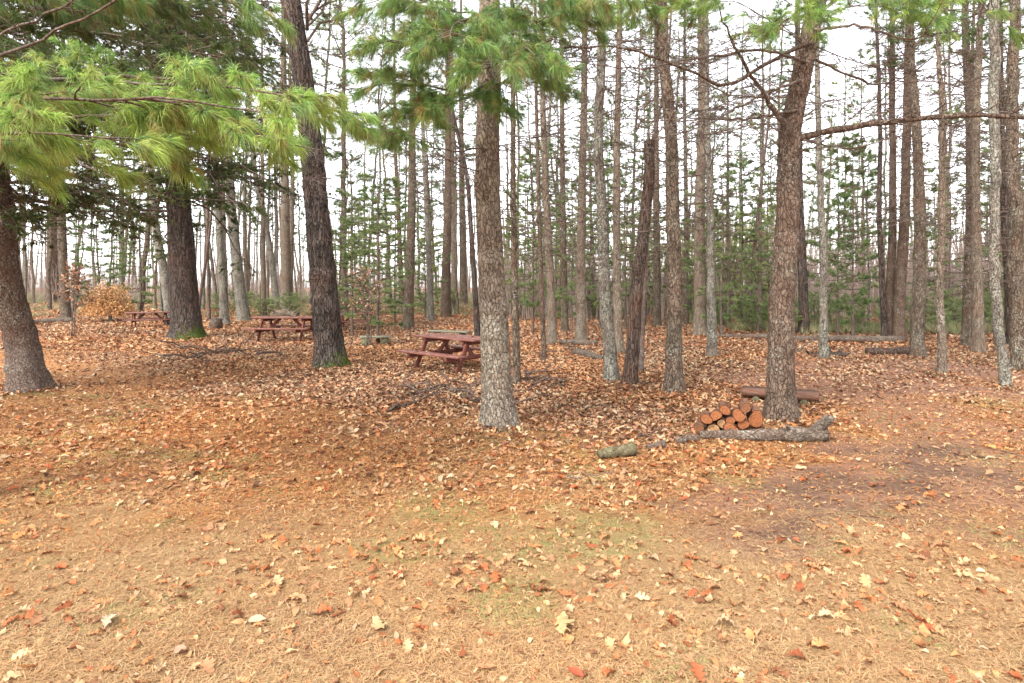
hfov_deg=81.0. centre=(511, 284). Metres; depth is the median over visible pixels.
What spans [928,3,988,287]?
maple tree
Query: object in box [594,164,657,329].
pine sapling
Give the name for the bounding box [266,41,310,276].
maple tree
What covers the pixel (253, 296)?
pine seedling
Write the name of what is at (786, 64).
pine tree
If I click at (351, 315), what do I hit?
pine sapling
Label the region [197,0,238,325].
maple tree
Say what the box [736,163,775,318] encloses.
pine sapling
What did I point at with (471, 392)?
stick
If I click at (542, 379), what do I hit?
stick
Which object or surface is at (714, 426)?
firewood log
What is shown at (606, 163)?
pine tree
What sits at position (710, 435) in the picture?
stick
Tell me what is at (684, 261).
pine sapling
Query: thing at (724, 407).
firewood log
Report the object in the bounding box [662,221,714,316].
pine sapling
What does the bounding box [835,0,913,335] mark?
pine tree
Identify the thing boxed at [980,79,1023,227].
pine tree
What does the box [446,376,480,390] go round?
stick
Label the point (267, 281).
maple tree
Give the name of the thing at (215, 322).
stump
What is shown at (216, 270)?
woods
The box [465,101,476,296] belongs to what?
maple tree
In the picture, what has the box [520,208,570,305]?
pine sapling
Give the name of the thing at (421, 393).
stick
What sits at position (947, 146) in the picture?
maple tree
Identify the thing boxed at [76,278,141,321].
beech bush
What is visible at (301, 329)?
picnic table
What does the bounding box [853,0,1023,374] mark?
pine tree
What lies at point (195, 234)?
pine tree
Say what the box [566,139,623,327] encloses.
pine sapling
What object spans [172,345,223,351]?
stick
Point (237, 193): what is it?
pine tree
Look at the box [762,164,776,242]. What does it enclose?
pine tree
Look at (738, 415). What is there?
firewood log
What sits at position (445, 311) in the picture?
pine tree
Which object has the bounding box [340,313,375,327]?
picnic table
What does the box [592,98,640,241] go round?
pine tree
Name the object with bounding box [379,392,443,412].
stick
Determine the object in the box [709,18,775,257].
pine tree
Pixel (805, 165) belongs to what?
pine tree
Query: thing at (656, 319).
pine tree
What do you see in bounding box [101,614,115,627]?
fallen leaf
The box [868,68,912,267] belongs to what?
maple tree
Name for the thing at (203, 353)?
stick
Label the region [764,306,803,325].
pine seedling
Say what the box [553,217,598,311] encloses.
pine sapling
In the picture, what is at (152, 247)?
pine sapling
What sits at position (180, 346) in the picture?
stick
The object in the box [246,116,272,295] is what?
pine tree
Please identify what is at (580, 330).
pine tree
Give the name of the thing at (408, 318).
pine tree
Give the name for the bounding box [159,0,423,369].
pine tree
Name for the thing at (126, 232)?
maple tree
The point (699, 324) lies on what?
pine tree
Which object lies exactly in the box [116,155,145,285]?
pine tree
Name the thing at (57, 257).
pine tree
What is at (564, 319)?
pine tree
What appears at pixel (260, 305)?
pine seedling
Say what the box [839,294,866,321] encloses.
pine seedling
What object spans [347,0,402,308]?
maple tree
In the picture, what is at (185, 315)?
pine tree
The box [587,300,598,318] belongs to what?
pine seedling
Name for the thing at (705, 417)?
firewood log
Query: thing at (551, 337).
pine tree
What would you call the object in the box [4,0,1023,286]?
sky
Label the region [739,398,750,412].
firewood log
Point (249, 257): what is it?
maple tree
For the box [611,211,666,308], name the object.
pine sapling
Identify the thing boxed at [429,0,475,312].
pine tree
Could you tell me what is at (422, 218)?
pine sapling
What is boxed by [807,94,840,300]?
maple tree
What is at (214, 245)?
maple tree
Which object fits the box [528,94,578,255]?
pine tree
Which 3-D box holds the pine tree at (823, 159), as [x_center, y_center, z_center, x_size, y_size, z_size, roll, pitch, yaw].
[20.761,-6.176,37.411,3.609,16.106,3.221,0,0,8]
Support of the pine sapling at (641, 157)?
on the ground at (852, 501)
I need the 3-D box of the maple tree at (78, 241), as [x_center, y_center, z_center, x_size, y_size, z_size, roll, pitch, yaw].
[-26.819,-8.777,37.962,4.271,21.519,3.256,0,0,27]
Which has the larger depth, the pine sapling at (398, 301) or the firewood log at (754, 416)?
the pine sapling at (398, 301)
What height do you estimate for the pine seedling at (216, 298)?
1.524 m
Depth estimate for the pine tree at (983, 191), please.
50.74 m
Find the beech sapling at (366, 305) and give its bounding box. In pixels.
[341,263,392,346]
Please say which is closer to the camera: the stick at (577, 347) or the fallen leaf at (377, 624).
the fallen leaf at (377, 624)
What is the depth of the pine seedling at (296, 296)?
37.55 m
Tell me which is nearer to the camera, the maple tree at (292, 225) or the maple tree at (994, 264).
the maple tree at (994, 264)
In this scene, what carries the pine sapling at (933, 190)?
on the ground at (852, 501)
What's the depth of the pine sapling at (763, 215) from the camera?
38.12 m
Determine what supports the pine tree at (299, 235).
on the ground at (852, 501)
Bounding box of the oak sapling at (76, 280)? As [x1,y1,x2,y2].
[53,260,100,335]
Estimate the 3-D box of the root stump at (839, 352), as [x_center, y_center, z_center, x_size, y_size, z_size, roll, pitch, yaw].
[7.638,1.704,14.636,1.063,0.392,0.416,0,0,6]
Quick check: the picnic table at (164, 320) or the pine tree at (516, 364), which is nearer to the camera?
the pine tree at (516, 364)
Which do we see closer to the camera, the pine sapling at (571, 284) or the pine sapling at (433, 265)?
the pine sapling at (571, 284)
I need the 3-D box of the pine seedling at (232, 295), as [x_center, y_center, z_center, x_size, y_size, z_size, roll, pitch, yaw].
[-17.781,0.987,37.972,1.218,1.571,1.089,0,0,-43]
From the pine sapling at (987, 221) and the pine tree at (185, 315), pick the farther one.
the pine sapling at (987, 221)
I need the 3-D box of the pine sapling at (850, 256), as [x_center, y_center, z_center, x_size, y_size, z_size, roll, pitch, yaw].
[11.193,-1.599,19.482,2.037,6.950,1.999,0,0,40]
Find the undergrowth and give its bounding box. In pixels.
[27,289,1005,334]
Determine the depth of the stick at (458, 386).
8.93 m
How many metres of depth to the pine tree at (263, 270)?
30.76 m
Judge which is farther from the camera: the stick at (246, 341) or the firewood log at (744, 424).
the stick at (246, 341)
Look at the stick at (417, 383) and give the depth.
9.07 m
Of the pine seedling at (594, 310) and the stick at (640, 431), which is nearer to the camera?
the stick at (640, 431)
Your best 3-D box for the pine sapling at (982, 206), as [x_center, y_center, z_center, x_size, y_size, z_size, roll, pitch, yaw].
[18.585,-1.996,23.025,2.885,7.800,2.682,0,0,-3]
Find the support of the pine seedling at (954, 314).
on the ground at (852, 501)
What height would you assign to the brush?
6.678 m
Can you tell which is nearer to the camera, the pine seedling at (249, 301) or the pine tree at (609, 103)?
the pine seedling at (249, 301)
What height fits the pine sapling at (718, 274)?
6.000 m
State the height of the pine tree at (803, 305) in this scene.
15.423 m
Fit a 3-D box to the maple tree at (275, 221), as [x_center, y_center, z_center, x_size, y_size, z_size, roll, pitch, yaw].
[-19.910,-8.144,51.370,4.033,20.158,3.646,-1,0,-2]
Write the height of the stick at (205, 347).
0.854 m
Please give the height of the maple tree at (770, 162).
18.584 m
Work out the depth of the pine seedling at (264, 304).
30.11 m
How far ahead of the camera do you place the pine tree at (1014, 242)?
12.27 m
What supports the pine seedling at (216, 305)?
on the ground at (852, 501)
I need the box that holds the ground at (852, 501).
[0,287,1023,682]
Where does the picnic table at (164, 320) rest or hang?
on the ground at (852, 501)
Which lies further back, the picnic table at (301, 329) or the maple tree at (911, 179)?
the maple tree at (911, 179)
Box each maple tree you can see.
[13,35,46,297]
[26,187,45,303]
[48,54,103,310]
[81,185,102,292]
[101,21,170,326]
[112,150,138,281]
[143,49,164,310]
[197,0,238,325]
[198,49,245,308]
[198,168,227,304]
[200,146,238,303]
[200,152,244,318]
[210,157,249,288]
[226,93,267,306]
[227,100,248,288]
[237,118,271,304]
[239,38,279,304]
[256,147,279,305]
[257,37,316,307]
[265,79,293,298]
[265,111,280,284]
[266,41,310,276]
[279,90,303,300]
[299,100,336,303]
[346,85,384,294]
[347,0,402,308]
[350,18,405,315]
[387,113,419,268]
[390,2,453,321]
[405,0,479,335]
[415,67,445,303]
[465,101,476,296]
[500,97,516,287]
[503,1,546,289]
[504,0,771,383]
[516,28,575,316]
[547,43,575,306]
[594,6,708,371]
[630,7,673,314]
[630,79,666,286]
[659,34,697,302]
[734,37,778,208]
[751,122,777,227]
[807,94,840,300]
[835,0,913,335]
[851,150,875,294]
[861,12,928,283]
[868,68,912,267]
[882,90,927,266]
[923,0,1023,388]
[927,54,964,287]
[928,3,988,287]
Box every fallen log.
[34,317,72,323]
[557,339,597,345]
[572,348,602,359]
[699,414,834,442]
[705,333,767,338]
[795,335,903,343]
[865,346,909,355]
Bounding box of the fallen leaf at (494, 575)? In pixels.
[489,569,501,584]
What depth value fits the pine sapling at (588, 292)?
29.96 m
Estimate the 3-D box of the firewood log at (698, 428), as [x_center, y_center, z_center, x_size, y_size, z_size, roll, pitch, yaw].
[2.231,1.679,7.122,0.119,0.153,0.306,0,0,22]
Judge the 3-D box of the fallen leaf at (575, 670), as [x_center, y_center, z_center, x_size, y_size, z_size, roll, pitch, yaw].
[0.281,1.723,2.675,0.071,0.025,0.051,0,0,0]
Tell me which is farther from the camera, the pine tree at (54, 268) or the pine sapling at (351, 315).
the pine tree at (54, 268)
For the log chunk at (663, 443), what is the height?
0.085 m
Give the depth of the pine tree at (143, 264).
37.64 m
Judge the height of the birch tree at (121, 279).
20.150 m
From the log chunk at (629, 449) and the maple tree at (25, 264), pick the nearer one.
the log chunk at (629, 449)
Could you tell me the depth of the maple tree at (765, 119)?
46.52 m
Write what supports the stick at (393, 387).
on the ground at (852, 501)
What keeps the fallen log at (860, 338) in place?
on the ground at (852, 501)
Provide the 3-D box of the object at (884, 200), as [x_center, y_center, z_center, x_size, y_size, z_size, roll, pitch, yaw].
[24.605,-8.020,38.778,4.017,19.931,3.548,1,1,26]
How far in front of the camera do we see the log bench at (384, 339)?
17.17 m
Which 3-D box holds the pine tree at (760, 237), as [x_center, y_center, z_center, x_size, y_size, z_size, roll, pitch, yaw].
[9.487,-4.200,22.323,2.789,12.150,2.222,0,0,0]
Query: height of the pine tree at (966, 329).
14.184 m
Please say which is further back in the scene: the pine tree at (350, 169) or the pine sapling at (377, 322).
the pine tree at (350, 169)
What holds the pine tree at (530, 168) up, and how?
on the ground at (852, 501)
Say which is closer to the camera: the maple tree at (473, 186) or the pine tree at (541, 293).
the pine tree at (541, 293)
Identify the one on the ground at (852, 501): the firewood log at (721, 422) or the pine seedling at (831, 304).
the pine seedling at (831, 304)
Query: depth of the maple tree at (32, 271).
52.45 m
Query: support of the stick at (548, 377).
on the ground at (852, 501)
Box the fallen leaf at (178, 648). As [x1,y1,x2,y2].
[173,645,185,652]
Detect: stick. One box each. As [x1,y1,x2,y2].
[159,340,206,351]
[163,353,206,357]
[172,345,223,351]
[183,350,222,358]
[186,342,237,358]
[189,351,215,365]
[203,346,221,352]
[213,346,269,353]
[224,347,262,351]
[234,332,257,352]
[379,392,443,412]
[380,379,404,399]
[388,403,406,410]
[399,383,441,395]
[405,379,429,388]
[405,385,440,390]
[417,391,470,408]
[425,377,446,389]
[427,375,462,388]
[431,388,472,398]
[433,379,480,390]
[440,371,470,389]
[444,389,468,392]
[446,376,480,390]
[457,395,480,399]
[466,389,476,402]
[514,390,552,403]
[521,375,578,382]
[524,365,561,373]
[530,377,547,385]
[533,371,580,382]
[561,344,594,351]
[567,469,614,478]
[624,427,656,440]
[634,427,663,438]
[668,425,706,438]
[700,427,731,437]
[795,325,829,352]
[992,449,1023,456]
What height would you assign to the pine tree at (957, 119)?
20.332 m
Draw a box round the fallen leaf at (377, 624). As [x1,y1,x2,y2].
[371,616,386,629]
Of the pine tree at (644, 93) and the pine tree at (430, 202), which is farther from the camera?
the pine tree at (644, 93)
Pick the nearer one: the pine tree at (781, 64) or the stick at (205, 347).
the stick at (205, 347)
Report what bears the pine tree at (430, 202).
on the ground at (852, 501)
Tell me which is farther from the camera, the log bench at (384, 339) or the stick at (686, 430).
the log bench at (384, 339)
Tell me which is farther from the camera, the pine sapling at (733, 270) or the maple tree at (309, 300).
the maple tree at (309, 300)
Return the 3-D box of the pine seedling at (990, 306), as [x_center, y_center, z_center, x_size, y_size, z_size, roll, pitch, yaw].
[17.935,0.964,23.010,1.183,1.860,1.296,0,0,-29]
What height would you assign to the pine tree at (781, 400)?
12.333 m
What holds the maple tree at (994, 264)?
on the ground at (852, 501)
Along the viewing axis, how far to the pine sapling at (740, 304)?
22.86 m
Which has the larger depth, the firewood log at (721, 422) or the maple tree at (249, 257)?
the maple tree at (249, 257)
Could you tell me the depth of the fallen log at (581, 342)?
17.17 m
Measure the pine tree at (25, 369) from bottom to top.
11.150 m
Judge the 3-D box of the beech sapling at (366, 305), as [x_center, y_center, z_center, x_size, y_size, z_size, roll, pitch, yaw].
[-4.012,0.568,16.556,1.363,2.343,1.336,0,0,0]
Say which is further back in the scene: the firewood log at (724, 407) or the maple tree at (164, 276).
the maple tree at (164, 276)
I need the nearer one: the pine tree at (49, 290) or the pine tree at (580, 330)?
the pine tree at (580, 330)
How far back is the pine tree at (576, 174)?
33.58 m
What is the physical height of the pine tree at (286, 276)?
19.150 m
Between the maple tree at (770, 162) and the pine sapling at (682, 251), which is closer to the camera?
the pine sapling at (682, 251)
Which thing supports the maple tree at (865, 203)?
on the ground at (852, 501)
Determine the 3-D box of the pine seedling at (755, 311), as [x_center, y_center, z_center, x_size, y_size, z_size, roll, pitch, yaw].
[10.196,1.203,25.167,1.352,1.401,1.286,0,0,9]
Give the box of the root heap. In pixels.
[268,300,301,319]
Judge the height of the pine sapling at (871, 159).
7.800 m
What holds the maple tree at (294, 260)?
on the ground at (852, 501)
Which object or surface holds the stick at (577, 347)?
on the ground at (852, 501)
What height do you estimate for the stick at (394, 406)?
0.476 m
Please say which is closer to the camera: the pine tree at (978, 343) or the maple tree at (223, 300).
the pine tree at (978, 343)
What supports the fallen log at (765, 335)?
on the ground at (852, 501)
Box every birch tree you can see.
[102,55,131,301]
[608,1,823,355]
[752,0,880,359]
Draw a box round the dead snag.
[598,133,676,387]
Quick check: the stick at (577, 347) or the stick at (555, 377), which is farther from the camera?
the stick at (577, 347)
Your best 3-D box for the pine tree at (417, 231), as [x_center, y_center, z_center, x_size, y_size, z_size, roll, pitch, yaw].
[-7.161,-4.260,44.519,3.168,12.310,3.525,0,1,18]
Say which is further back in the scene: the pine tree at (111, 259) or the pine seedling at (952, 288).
the pine tree at (111, 259)
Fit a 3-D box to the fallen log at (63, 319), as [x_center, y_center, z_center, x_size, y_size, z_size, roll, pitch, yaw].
[-20.727,1.611,26.954,1.614,0.301,0.372,0,0,-30]
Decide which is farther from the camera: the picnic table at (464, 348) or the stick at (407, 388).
the picnic table at (464, 348)
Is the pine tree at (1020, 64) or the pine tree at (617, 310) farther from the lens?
the pine tree at (1020, 64)
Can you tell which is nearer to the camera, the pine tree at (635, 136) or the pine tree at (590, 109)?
the pine tree at (635, 136)
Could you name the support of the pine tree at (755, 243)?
on the ground at (852, 501)
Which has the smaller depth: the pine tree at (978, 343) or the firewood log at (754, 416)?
the firewood log at (754, 416)
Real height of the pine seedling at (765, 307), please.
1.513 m
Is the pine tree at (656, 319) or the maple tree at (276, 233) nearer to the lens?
the pine tree at (656, 319)
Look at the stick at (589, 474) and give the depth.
5.18 m
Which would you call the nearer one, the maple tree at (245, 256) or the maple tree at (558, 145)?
the maple tree at (245, 256)
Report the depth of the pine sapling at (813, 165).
23.88 m
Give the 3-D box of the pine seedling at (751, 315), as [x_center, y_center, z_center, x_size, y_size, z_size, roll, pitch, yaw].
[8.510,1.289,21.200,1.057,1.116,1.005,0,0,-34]
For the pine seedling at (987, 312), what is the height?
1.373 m
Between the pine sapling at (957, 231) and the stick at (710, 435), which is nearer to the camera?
the stick at (710, 435)
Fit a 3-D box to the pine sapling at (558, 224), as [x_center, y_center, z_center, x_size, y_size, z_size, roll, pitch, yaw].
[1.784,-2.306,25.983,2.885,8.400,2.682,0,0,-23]
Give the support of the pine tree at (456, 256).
on the ground at (852, 501)
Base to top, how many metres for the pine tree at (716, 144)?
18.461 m
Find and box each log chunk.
[597,442,637,457]
[646,440,666,449]
[674,433,699,443]
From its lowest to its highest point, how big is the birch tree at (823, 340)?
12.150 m
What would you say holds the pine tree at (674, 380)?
on the ground at (852, 501)
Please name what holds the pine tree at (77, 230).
on the ground at (852, 501)
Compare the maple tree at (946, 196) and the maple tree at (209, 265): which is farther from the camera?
the maple tree at (209, 265)
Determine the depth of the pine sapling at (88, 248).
32.96 m
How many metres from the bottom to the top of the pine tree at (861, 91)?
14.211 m
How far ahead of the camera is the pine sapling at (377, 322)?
17.42 m
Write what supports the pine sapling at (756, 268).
on the ground at (852, 501)
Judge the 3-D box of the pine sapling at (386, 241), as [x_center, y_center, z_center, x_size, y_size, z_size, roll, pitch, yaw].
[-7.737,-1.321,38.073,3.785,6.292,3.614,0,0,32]
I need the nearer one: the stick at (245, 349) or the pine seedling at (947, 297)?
the stick at (245, 349)
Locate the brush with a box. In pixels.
[20,197,1023,320]
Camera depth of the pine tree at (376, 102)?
47.77 m
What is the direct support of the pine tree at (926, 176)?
on the ground at (852, 501)
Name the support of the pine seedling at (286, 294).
on the ground at (852, 501)
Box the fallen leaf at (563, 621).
[555,611,574,634]
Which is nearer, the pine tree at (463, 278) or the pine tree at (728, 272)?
the pine tree at (728, 272)
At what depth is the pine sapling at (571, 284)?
20.96 m
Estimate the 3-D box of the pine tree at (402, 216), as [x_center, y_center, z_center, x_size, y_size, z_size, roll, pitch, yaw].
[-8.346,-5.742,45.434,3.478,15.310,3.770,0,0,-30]
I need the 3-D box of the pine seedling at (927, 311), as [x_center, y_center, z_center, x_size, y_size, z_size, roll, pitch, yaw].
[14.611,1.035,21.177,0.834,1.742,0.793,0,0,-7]
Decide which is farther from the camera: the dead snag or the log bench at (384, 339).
the log bench at (384, 339)
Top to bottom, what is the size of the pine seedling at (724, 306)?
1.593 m
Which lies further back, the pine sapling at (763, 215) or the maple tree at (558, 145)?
the maple tree at (558, 145)
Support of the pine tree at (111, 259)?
on the ground at (852, 501)
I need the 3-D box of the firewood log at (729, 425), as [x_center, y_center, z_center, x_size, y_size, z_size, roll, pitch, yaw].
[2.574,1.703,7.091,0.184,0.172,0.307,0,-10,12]
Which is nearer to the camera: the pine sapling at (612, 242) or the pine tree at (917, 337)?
the pine tree at (917, 337)
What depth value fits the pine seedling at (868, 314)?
22.10 m
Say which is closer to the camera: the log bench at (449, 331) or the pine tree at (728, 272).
the log bench at (449, 331)
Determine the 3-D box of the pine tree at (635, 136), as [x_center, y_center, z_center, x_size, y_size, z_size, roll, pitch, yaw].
[5.939,-6.856,29.159,4.387,17.636,4.360,0,0,13]
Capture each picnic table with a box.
[122,311,169,326]
[243,316,313,342]
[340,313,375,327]
[397,333,511,373]
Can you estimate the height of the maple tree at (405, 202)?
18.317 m
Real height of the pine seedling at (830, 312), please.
1.668 m
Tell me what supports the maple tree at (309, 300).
on the ground at (852, 501)
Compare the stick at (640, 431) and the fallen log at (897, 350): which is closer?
the stick at (640, 431)
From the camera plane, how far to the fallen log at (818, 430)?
6.58 m
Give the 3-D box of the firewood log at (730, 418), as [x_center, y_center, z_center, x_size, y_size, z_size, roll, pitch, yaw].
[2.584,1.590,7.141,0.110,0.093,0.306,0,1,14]
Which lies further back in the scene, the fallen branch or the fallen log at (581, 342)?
the fallen log at (581, 342)
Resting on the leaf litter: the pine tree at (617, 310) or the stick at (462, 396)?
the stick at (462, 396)
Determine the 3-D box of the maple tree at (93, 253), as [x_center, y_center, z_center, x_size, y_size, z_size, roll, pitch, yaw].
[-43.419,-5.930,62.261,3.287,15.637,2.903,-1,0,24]
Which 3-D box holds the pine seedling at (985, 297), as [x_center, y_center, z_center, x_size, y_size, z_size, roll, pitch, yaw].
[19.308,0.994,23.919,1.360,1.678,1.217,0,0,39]
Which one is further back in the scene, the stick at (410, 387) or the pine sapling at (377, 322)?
the pine sapling at (377, 322)
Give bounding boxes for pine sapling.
[67,190,131,316]
[107,185,167,317]
[304,170,389,336]
[304,191,362,315]
[332,202,383,312]
[334,173,418,343]
[342,182,390,316]
[361,217,420,308]
[363,177,427,324]
[403,204,451,317]
[414,230,442,307]
[502,139,561,331]
[502,155,543,320]
[503,210,537,309]
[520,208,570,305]
[525,138,576,323]
[544,169,596,333]
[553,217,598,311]
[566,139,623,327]
[567,155,612,319]
[586,208,628,307]
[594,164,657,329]
[610,155,666,322]
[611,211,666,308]
[629,206,693,305]
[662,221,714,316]
[680,170,734,310]
[681,206,747,279]
[681,213,747,315]
[683,160,769,333]
[714,153,775,327]
[714,210,769,314]
[715,223,772,315]
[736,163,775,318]
[736,205,775,332]
[737,199,776,276]
[746,203,816,296]
[797,134,855,305]
[806,142,865,333]
[817,132,891,334]
[840,149,899,320]
[883,167,957,319]
[910,154,982,302]
[960,144,1023,316]
[962,157,1003,309]
[982,125,1023,313]
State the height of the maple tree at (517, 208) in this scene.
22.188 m
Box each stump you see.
[207,317,222,329]
[805,346,850,356]
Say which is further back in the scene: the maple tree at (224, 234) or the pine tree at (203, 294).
the maple tree at (224, 234)
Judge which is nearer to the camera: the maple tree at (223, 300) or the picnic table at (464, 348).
the picnic table at (464, 348)
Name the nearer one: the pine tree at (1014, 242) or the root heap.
the pine tree at (1014, 242)
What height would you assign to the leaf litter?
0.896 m
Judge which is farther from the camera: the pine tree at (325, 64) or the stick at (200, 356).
the pine tree at (325, 64)
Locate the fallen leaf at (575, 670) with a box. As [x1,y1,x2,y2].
[567,666,583,676]
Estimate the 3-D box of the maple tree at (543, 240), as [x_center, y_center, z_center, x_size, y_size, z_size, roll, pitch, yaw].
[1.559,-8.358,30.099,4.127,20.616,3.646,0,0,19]
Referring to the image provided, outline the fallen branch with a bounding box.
[235,344,283,355]
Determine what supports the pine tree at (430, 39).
on the ground at (852, 501)
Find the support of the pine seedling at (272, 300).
on the ground at (852, 501)
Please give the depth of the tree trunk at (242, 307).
28.94 m
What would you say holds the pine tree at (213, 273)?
on the ground at (852, 501)
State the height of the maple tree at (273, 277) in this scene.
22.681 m
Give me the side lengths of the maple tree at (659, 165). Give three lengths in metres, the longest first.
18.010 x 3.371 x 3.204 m
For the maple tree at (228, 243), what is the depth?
59.69 m
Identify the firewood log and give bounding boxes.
[694,418,704,434]
[700,410,712,423]
[707,420,719,430]
[710,408,722,420]
[717,414,725,427]
[718,401,730,414]
[720,422,738,429]
[725,413,734,423]
[732,406,744,421]
[735,419,748,428]
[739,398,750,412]
[746,404,762,426]
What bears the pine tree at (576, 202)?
on the ground at (852, 501)
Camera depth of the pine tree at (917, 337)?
14.32 m
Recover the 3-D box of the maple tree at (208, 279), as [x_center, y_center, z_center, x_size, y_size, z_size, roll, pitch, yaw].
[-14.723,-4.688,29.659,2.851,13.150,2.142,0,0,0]
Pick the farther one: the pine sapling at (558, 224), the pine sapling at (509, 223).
the pine sapling at (509, 223)
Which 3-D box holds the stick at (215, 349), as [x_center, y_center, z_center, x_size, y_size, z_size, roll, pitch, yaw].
[-7.003,1.557,14.307,0.483,0.323,1.520,0,0,18]
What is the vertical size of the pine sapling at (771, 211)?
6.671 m
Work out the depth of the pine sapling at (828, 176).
20.99 m
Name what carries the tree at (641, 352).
on the ground at (852, 501)
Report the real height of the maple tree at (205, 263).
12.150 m
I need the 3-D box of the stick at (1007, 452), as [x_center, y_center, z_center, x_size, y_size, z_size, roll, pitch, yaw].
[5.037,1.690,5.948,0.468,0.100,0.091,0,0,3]
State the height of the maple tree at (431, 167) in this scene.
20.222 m
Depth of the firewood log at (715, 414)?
6.98 m
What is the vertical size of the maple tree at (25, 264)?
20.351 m
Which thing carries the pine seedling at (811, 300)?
on the ground at (852, 501)
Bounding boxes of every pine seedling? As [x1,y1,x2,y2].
[202,300,218,315]
[210,291,218,309]
[228,289,234,310]
[232,290,252,311]
[248,289,260,309]
[250,296,274,312]
[250,298,276,315]
[266,297,279,310]
[275,291,301,310]
[277,296,301,310]
[292,292,309,309]
[414,293,434,313]
[422,299,440,310]
[439,288,462,314]
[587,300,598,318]
[715,295,735,324]
[716,306,725,324]
[736,307,762,332]
[738,300,755,327]
[738,301,767,321]
[754,294,767,324]
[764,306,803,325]
[794,294,816,322]
[808,290,818,324]
[817,292,844,321]
[818,297,843,330]
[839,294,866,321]
[846,304,876,325]
[905,298,911,325]
[924,291,935,330]
[924,307,952,324]
[926,288,961,324]
[930,303,959,321]
[933,287,961,317]
[944,301,961,325]
[944,305,961,324]
[949,294,961,319]
[959,291,991,325]
[984,291,1003,327]
[984,299,1004,324]
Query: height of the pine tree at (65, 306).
17.264 m
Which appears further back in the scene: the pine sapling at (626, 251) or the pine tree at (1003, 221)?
the pine sapling at (626, 251)
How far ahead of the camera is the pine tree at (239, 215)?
51.82 m
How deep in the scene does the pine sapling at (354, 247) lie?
25.96 m
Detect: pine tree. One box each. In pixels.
[0,0,220,394]
[0,0,386,208]
[11,0,330,340]
[17,30,142,317]
[23,29,81,310]
[30,47,75,301]
[45,161,75,292]
[68,125,90,301]
[94,131,139,281]
[111,22,165,311]
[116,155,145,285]
[131,165,165,307]
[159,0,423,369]
[190,47,225,304]
[191,200,209,272]
[192,147,240,309]
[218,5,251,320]
[227,96,267,302]
[227,150,252,262]
[239,9,283,315]
[240,105,279,300]
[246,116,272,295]
[248,4,303,308]
[274,179,304,254]
[286,3,365,250]
[293,159,305,297]
[301,0,694,431]
[308,0,376,313]
[329,150,376,304]
[351,0,460,329]
[356,98,407,304]
[375,123,421,293]
[377,10,422,314]
[398,63,444,304]
[399,149,435,307]
[413,0,623,383]
[416,0,474,316]
[425,28,476,314]
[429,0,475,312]
[429,138,458,278]
[430,0,476,304]
[464,0,621,359]
[474,0,611,343]
[482,0,1023,423]
[504,84,559,254]
[516,0,596,333]
[516,139,536,271]
[527,0,841,394]
[527,7,641,339]
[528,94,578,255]
[545,0,690,352]
[565,98,612,314]
[565,108,612,231]
[569,107,610,283]
[587,108,630,243]
[589,2,661,320]
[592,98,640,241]
[606,2,718,326]
[626,78,664,229]
[642,0,776,335]
[651,2,739,324]
[678,126,714,236]
[688,94,738,224]
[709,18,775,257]
[711,76,752,240]
[713,46,748,328]
[724,0,865,334]
[728,13,783,329]
[740,48,777,323]
[744,0,815,204]
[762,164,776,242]
[765,59,816,303]
[803,149,831,231]
[807,152,841,253]
[815,56,872,281]
[830,5,960,335]
[831,48,900,312]
[832,0,1010,356]
[834,2,981,340]
[841,154,882,276]
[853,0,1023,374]
[863,0,1023,345]
[876,0,1023,352]
[885,0,1023,371]
[892,0,1023,344]
[897,133,937,253]
[920,0,1009,257]
[980,3,1023,273]
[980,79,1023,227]
[980,145,989,258]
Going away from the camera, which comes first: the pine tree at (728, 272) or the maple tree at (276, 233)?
the pine tree at (728, 272)
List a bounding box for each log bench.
[360,335,390,345]
[427,330,470,334]
[742,386,818,404]
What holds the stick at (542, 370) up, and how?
on the stick
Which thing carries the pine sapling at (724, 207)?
on the ground at (852, 501)
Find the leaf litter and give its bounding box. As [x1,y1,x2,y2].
[0,300,1023,682]
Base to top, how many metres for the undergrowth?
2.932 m
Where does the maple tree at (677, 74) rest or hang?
on the ground at (852, 501)
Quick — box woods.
[13,133,1022,296]
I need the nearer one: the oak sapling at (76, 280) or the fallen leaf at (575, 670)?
the fallen leaf at (575, 670)
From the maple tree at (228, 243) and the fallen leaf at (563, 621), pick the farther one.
the maple tree at (228, 243)
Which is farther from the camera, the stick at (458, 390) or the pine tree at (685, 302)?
the pine tree at (685, 302)
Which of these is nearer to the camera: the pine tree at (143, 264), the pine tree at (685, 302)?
the pine tree at (685, 302)
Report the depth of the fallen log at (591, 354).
14.25 m
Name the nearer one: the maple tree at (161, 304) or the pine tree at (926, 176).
the maple tree at (161, 304)
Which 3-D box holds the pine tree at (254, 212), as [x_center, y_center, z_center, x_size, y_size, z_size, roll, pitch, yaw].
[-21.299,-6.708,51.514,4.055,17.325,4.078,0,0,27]
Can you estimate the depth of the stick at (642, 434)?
6.78 m
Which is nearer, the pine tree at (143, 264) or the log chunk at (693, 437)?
the log chunk at (693, 437)
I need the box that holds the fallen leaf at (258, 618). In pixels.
[247,614,265,621]
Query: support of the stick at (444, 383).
on the leaf litter
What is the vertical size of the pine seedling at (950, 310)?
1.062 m
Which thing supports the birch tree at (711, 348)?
on the ground at (852, 501)
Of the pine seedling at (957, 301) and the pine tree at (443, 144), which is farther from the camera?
the pine tree at (443, 144)
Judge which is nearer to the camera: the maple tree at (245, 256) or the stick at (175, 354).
the stick at (175, 354)

